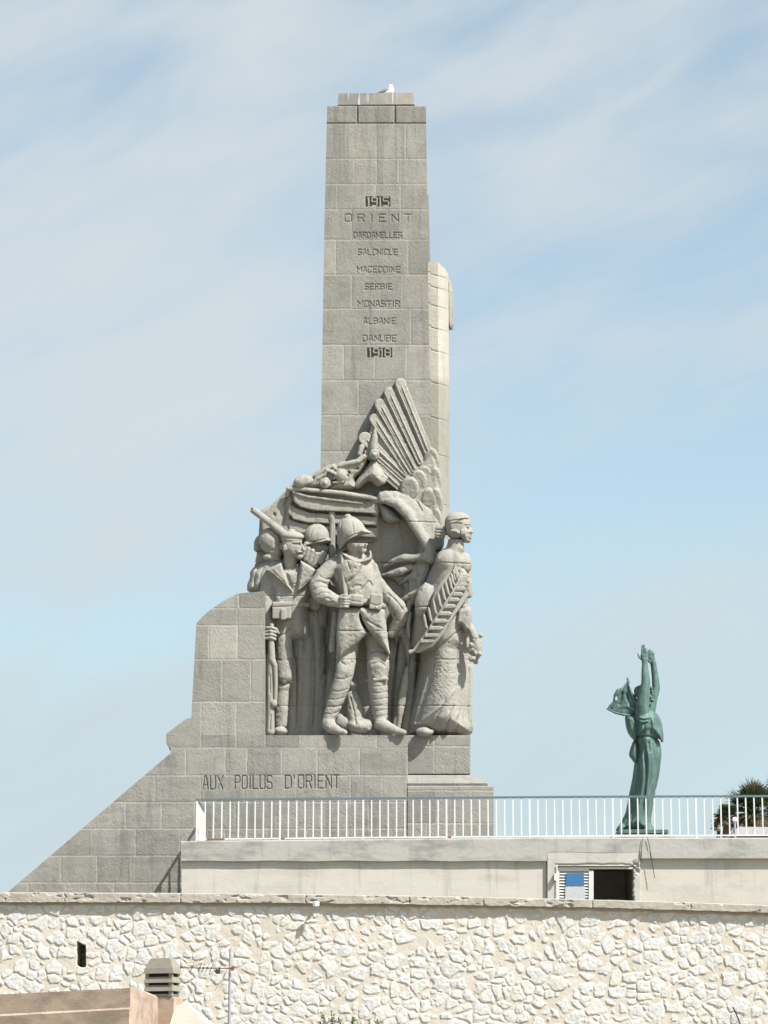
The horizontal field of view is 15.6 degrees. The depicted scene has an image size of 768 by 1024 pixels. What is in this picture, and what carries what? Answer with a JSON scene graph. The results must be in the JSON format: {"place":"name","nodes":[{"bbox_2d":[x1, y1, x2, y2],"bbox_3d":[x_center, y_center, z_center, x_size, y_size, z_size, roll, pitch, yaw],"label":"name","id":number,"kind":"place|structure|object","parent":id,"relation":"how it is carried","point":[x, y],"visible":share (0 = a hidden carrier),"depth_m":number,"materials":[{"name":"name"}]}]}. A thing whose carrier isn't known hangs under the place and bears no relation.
{"place":"outdoors","nodes":[
{"label":"outdoors","id":0,"kind":"place"},
{"bbox_2d":[0,0,767,891],"label":"sky","id":1,"kind":"structure","parent":0,"point":[597,170],"materials":[{"name":"blue"}]},
{"bbox_2d":[724,1007,752,1023],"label":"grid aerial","id":2,"kind":"object","parent":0,"point":[737,1017],"visible":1,"depth_m":55.17,"materials":[{"name":"metal"}]},
{"bbox_2d":[727,826,767,837],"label":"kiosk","id":3,"kind":"object","parent":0,"point":[750,830],"visible":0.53,"depth_m":76.21,"materials":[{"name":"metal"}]},
{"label":"esplanade","id":4,"kind":"structure","parent":0,"visible":0},
{"bbox_2d":[9,93,493,892],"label":"war memorial","id":5,"kind":"object","parent":4,"relation":"on","point":[337,647],"visible":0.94,"depth_m":74.63,"materials":[{"name":"grey stone"}]},
{"bbox_2d":[377,84,393,92],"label":"seagull","id":6,"kind":"object","parent":5,"relation":"on","point":[390,89],"visible":1,"depth_m":79.60,"materials":[{"name":"white"}]},
{"bbox_2d":[181,838,767,904],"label":"terrace building","id":7,"kind":"structure","parent":4,"relation":"on","point":[718,870],"depth_m":69.25,"materials":[{"name":"concrete"}]},
{"bbox_2d":[196,795,767,840],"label":"railing","id":8,"kind":"object","parent":7,"relation":"on","point":[201,813],"visible":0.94,"depth_m":69.60,"materials":[{"name":"white metal"}]},
{"bbox_2d":[554,864,633,899],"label":"louvred shutter","id":9,"kind":"object","parent":7,"relation":"attached to","point":[574,885],"visible":0.74,"depth_m":69.18,"materials":[{"name":"grey paint"}]},
{"bbox_2d":[611,834,675,837],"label":"pedestal","id":10,"kind":"object","parent":7,"relation":"on","point":[645,837],"visible":0.14,"depth_m":71.33,"materials":[{"name":"concrete"}]},
{"bbox_2d":[607,645,667,833],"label":"bronze statue","id":11,"kind":"object","parent":10,"relation":"on","point":[643,723],"visible":0.97,"depth_m":72.37,"materials":[{"name":"green metal"}]},
{"bbox_2d":[732,817,736,837],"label":"globe lamp","id":12,"kind":"object","parent":7,"relation":"on","point":[734,819],"visible":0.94,"depth_m":75.27,"materials":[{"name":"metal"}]},
{"bbox_2d":[711,821,722,837],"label":"fan palm","id":13,"kind":"object","parent":4,"relation":"on","point":[716,828],"visible":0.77,"depth_m":77.02,"materials":[{"name":"green plant"}]},
{"bbox_2d":[711,802,740,837],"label":"fan palm","id":14,"kind":"object","parent":4,"relation":"on","point":[725,816],"visible":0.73,"depth_m":77.80,"materials":[{"name":"green plant"}]},
{"bbox_2d":[722,776,767,830],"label":"fan palm","id":15,"kind":"object","parent":4,"relation":"on","point":[752,788],"visible":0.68,"depth_m":78.66,"materials":[{"name":"green plant"}]},
{"label":"ground","id":16,"kind":"structure","parent":0,"visible":0},
{"bbox_2d":[0,988,211,1023],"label":"ochre house","id":17,"kind":"structure","parent":16,"relation":"on","point":[120,1006],"depth_m":49.83,"materials":[{"name":"beige paint"}]},
{"bbox_2d":[143,958,182,1023],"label":"chimney","id":18,"kind":"object","parent":17,"relation":"on","point":[162,981],"visible":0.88,"depth_m":52.16,"materials":[{"name":"concrete"}]},
{"bbox_2d":[180,945,233,1023],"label":"television aerial","id":19,"kind":"object","parent":17,"relation":"attached to","point":[217,970],"visible":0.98,"depth_m":54.29,"materials":[{"name":"metal"}]},
{"bbox_2d":[318,1010,357,1023],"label":"bush","id":20,"kind":"object","parent":16,"relation":"on","point":[333,1018],"visible":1,"depth_m":56.08,"materials":[{"name":"green plant"}]},
{"bbox_2d":[0,892,767,1023],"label":"rubble wall","id":21,"kind":"structure","parent":16,"relation":"on","point":[393,959],"depth_m":64.28,"materials":[{"name":"stone"}]},
{"bbox_2d":[303,898,319,935],"bbox_3d":[-1.670,9.294,64.212,0.385,0.872,0.290,0,-12,0],"label":"floodlight","id":22,"kind":"object","parent":21,"relation":"attached to","point":[316,903],"visible":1,"depth_m":64.20,"materials":[{"name":"white plastic"}]}
]}

